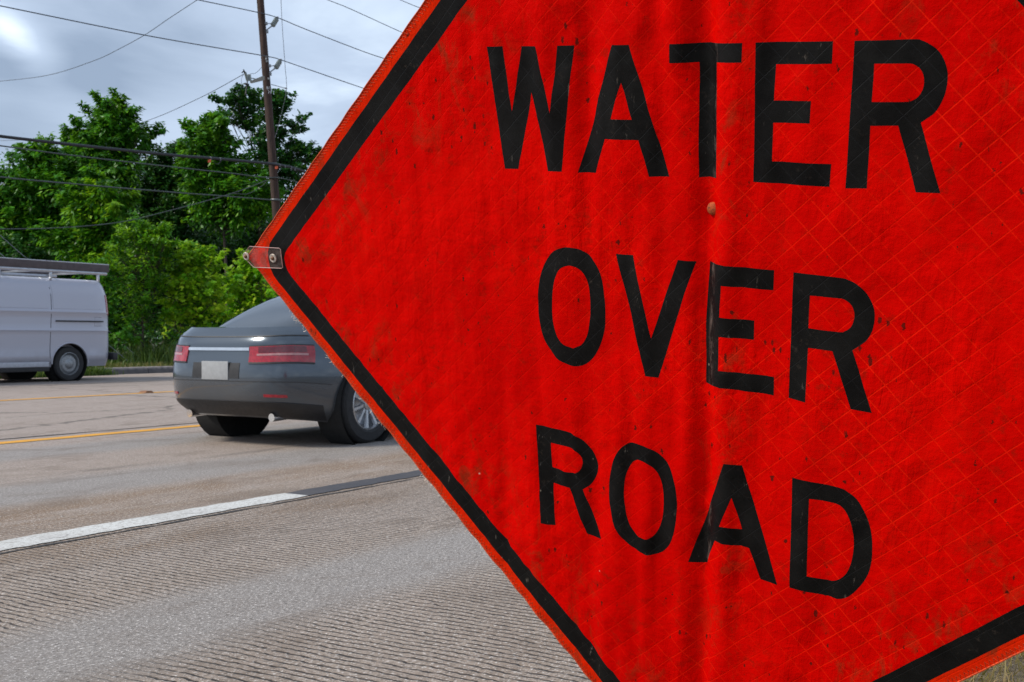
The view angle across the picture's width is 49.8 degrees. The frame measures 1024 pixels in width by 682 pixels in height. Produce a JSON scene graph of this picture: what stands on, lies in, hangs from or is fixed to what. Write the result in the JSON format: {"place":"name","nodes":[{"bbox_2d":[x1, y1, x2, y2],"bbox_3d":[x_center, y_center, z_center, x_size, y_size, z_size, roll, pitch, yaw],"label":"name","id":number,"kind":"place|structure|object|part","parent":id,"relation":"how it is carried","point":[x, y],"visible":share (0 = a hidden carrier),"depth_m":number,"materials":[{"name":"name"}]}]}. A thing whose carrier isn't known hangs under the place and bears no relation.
{"place":"outdoors","nodes":[
{"label":"outdoors","id":0,"kind":"place"},
{"bbox_2d":[0,0,423,199],"label":"sky","id":1,"kind":"structure","parent":0,"point":[160,76],"materials":[{"name":"grey"}]},
{"bbox_2d":[0,373,591,681],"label":"road","id":2,"kind":"structure","parent":0,"point":[406,580],"depth_m":4.38,"materials":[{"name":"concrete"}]},
{"bbox_2d":[0,257,117,380],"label":"cargo van","id":3,"kind":"object","parent":2,"relation":"on","point":[53,327],"visible":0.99,"depth_m":22.64,"materials":[{"name":"white paint"}]},
{"bbox_2d":[0,366,123,378],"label":"creeping grass","id":4,"kind":"structure","parent":2,"relation":"on","point":[102,370],"depth_m":26.25,"materials":[{"name":"green plant"}]},
{"bbox_2d":[0,391,173,400],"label":"yellow line","id":5,"kind":"object","parent":2,"relation":"on","point":[80,396],"visible":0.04,"depth_m":16.82,"materials":[{"name":"paint"}]},
{"bbox_2d":[0,422,197,439],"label":"road joint","id":6,"kind":"object","parent":2,"relation":"on","point":[91,431],"visible":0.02,"depth_m":10.39,"materials":[{"name":"black"}]},
{"bbox_2d":[0,425,199,443],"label":"yellow line","id":7,"kind":"object","parent":2,"relation":"on","point":[16,441],"visible":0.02,"depth_m":10.21,"materials":[{"name":"paint"}]},
{"bbox_2d":[41,366,173,373],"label":"kerb","id":8,"kind":"structure","parent":2,"relation":"on","point":[148,369],"depth_m":27.71,"materials":[{"name":"grey concrete"}]},
{"bbox_2d":[0,493,306,550],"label":"lane line","id":9,"kind":"object","parent":2,"relation":"on","point":[30,540],"visible":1,"depth_m":5.35,"materials":[{"name":"white paint"}]},
{"bbox_2d":[39,533,67,538],"bbox_3d":[-2.060,0.880,4.976,0.152,0.001,0.103,0,0,-40],"label":"worn pad","id":10,"kind":"object","parent":9,"relation":"on","point":[52,536],"visible":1,"depth_m":4.97,"materials":[{"name":"white paint"}]},
{"bbox_2d":[181,509,206,513],"bbox_3d":[-1.638,0.878,5.667,0.149,0.001,0.129,0,0,-32],"label":"worn pad","id":11,"kind":"object","parent":9,"relation":"on","point":[193,511],"visible":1,"depth_m":5.68,"materials":[{"name":"white paint"}]},
{"bbox_2d":[0,477,420,553],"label":"road joint","id":12,"kind":"object","parent":2,"relation":"on","point":[188,519],"visible":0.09,"depth_m":5.41,"materials":[{"name":"black"}]},
{"bbox_2d":[173,296,389,444],"bbox_3d":[-1.202,0.194,11.093,2.062,1.442,4.729,0,0,32],"label":"passing car","id":13,"kind":"object","parent":2,"relation":"on","point":[256,369],"visible":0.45,"depth_m":9.10,"materials":[{"name":"metal"}]},
{"bbox_3d":[-2.000,-0.271,9.810,1.122,0.358,0.893,0,0,32],"label":"rear window","id":14,"kind":"part","parent":13,"relation":"part of","materials":[{"name":"grey glass"}]},
{"bbox_2d":[289,470,422,494],"bbox_3d":[-0.433,0.874,7.613,0.208,0.001,3.050,0,0,32],"label":"lane line","id":15,"kind":"object","parent":2,"relation":"on","point":[334,487],"visible":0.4,"depth_m":6.78,"materials":[{"name":"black paint"}]},
{"bbox_2d":[962,652,1023,681],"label":"roadside","id":16,"kind":"structure","parent":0,"point":[1020,673],"depth_m":2.93,"materials":[{"name":"beige plant"}]},
{"bbox_2d":[243,0,1023,681],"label":"road work sign","id":17,"kind":"object","parent":16,"relation":"on","point":[669,340],"visible":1,"depth_m":1.55,"materials":[{"name":"red plastic"}]},
{"label":"verge","id":18,"kind":"structure","parent":0,"visible":0},
{"bbox_2d":[0,235,136,356],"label":"guy wire","id":19,"kind":"object","parent":18,"relation":"attached to","point":[27,258],"visible":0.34,"depth_m":27.61,"materials":[{"name":"metal"}]},
{"bbox_2d":[72,255,143,351],"bbox_3d":[-11.051,-0.778,29.230,2.569,3.084,1.836,0,0,0],"label":"maple shrub","id":20,"kind":"object","parent":18,"relation":"on","point":[110,293],"visible":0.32,"depth_m":29.12,"materials":[{"name":"green plant"}]},
{"bbox_2d":[88,360,173,367],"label":"grass","id":21,"kind":"structure","parent":18,"relation":"on","point":[123,364],"depth_m":28.12,"materials":[{"name":"green plant"}]},
{"bbox_2d":[90,330,177,367],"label":"weeds","id":22,"kind":"object","parent":18,"relation":"on","point":[148,355],"visible":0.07,"depth_m":29.54,"materials":[{"name":"green plant"}]},
{"bbox_2d":[99,208,186,347],"bbox_3d":[-10.110,-1.448,30.342,2.464,4.416,2.045,0,0,0],"label":"maple shrub","id":23,"kind":"object","parent":18,"relation":"on","point":[150,235],"visible":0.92,"depth_m":30.16,"materials":[{"name":"green plant"}]},
{"bbox_2d":[150,239,250,338],"bbox_3d":[-8.796,-1.077,31.028,2.768,3.667,2.224,0,0,0],"label":"maple shrub","id":24,"kind":"object","parent":18,"relation":"on","point":[192,256],"visible":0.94,"depth_m":30.75,"materials":[{"name":"green plant"}]},
{"bbox_2d":[215,248,278,322],"bbox_3d":[-7.693,-1.071,33.331,2.539,3.653,1.991,0,0,0],"label":"maple shrub","id":25,"kind":"object","parent":18,"relation":"on","point":[246,271],"visible":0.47,"depth_m":33.13,"materials":[{"name":"green plant"}]},
{"bbox_2d":[241,0,285,218],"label":"utility pole","id":26,"kind":"object","parent":18,"relation":"on","point":[267,84],"visible":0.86,"depth_m":33.43,"materials":[{"name":"brown wood"}]},
{"bbox_2d":[2,74,243,140],"bbox_3d":[-18.999,-9.620,47.980,1.406,3.143,36.866,0,0,-39],"label":"service wire","id":27,"kind":"object","parent":26,"relation":"attached to","point":[170,111],"visible":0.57,"depth_m":39.02,"materials":[{"name":"metal"}]},
{"bbox_2d":[0,180,266,229],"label":"drop wire","id":28,"kind":"object","parent":26,"relation":"attached to","point":[127,220],"visible":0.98,"depth_m":30.10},
{"bbox_2d":[0,176,284,201],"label":"telephone cable","id":29,"kind":"object","parent":26,"relation":"attached to","point":[137,189],"visible":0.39,"depth_m":29.04,"materials":[{"name":"black rubber"}]},
{"bbox_2d":[0,145,297,182],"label":"telephone cable","id":30,"kind":"object","parent":26,"relation":"attached to","point":[141,163],"visible":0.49,"depth_m":29.13,"materials":[{"name":"black rubber"}]},
{"bbox_2d":[0,135,305,177],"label":"thick cable","id":31,"kind":"object","parent":26,"relation":"attached to","point":[134,151],"visible":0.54,"depth_m":29.46,"materials":[{"name":"metal"}]},
{"bbox_2d":[6,135,304,170],"bbox_3d":[-8.743,-5.077,30.951,0.020,0.648,16.001,0,0,32],"label":"lashing wire","id":32,"kind":"object","parent":31,"relation":"on","point":[168,153],"visible":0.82,"depth_m":29.98,"materials":[{"name":"black metal"}]},
{"bbox_2d":[0,5,361,87],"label":"power line","id":33,"kind":"object","parent":26,"relation":"attached to","point":[170,39],"visible":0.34,"depth_m":29.97,"materials":[{"name":"metal"}]},
{"bbox_2d":[275,6,286,136],"bbox_3d":[-6.989,-8.830,33.328,0.364,5.377,0.016,0,0,0],"label":"ground wire","id":34,"kind":"object","parent":26,"relation":"attached to","point":[285,71],"visible":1,"depth_m":33.32,"materials":[{"name":"metal"}]},
{"bbox_2d":[199,0,383,58],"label":"power line","id":35,"kind":"object","parent":26,"relation":"attached to","point":[288,22],"visible":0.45,"depth_m":33.98,"materials":[{"name":"metal"}]},
{"bbox_2d":[4,0,196,80],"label":"service wire","id":36,"kind":"object","parent":35,"relation":"attached to","point":[110,53],"visible":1,"depth_m":34.07,"materials":[{"name":"metal"}]},
{"bbox_2d":[328,0,400,31],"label":"power line","id":37,"kind":"object","parent":26,"relation":"attached to","point":[364,15],"visible":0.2,"depth_m":37.16,"materials":[{"name":"metal"}]},
{"label":"wood floor","id":38,"kind":"structure","parent":0,"visible":0},
{"bbox_2d":[0,131,90,261],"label":"sweetgum tree","id":39,"kind":"object","parent":38,"relation":"on","point":[25,204],"visible":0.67,"depth_m":37.46,"materials":[{"name":"green plant"}]},
{"bbox_2d":[0,233,155,351],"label":"shade tree","id":40,"kind":"object","parent":38,"relation":"on","point":[35,251],"visible":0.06,"depth_m":36.59,"materials":[{"name":"green plant"}]},
{"bbox_2d":[27,166,142,277],"bbox_3d":[-12.997,-2.316,34.205,3.716,6.146,2.387,0,0,27],"label":"bright tree","id":41,"kind":"object","parent":38,"relation":"on","point":[98,205],"visible":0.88,"depth_m":33.73,"materials":[{"name":"green plant"}]},
{"bbox_2d":[56,87,169,262],"bbox_3d":[-14.638,-4.217,39.709,4.236,9.905,3.785,0,0,24],"label":"sweetgum tree","id":42,"kind":"object","parent":38,"relation":"on","point":[115,122],"visible":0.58,"depth_m":39.06,"materials":[{"name":"green plant"}]},
{"bbox_2d":[108,198,179,352],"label":"background tree","id":43,"kind":"object","parent":38,"relation":"on","point":[137,304],"visible":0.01,"depth_m":47.60,"materials":[{"name":"green plant"}]},
{"bbox_2d":[109,315,211,351],"bbox_3d":[-8.412,-0.050,32.633,6.506,1.651,2.738,0,0,8],"label":"understory shrub","id":44,"kind":"object","parent":38,"relation":"on","point":[147,334],"visible":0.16,"depth_m":32.13,"materials":[{"name":"green plant"}]},
{"bbox_2d":[116,140,236,346],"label":"shade tree","id":45,"kind":"object","parent":38,"relation":"on","point":[160,178],"visible":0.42,"depth_m":42.80,"materials":[{"name":"green plant"}]},
{"bbox_2d":[123,209,252,350],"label":"background tree","id":46,"kind":"object","parent":38,"relation":"on","point":[218,323],"depth_m":47.45,"materials":[{"name":"green plant"}]},
{"bbox_2d":[136,217,272,340],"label":"shade tree","id":47,"kind":"object","parent":38,"relation":"on","point":[246,241],"visible":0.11,"depth_m":40.79,"materials":[{"name":"green plant"}]},
{"bbox_2d":[172,107,288,320],"bbox_3d":[-9.744,-3.671,38.348,4.042,8.816,3.351,0,0,0],"label":"sweetgum tree","id":48,"kind":"object","parent":38,"relation":"on","point":[210,136],"visible":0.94,"depth_m":37.73,"materials":[{"name":"green plant"}]},
{"bbox_2d":[208,82,321,287],"bbox_3d":[-8.775,-4.370,40.520,4.569,10.212,2.956,0,0,0],"label":"tree","id":49,"kind":"object","parent":38,"relation":"on","point":[251,104],"visible":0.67,"depth_m":39.84,"materials":[{"name":"green plant"}]}
]}

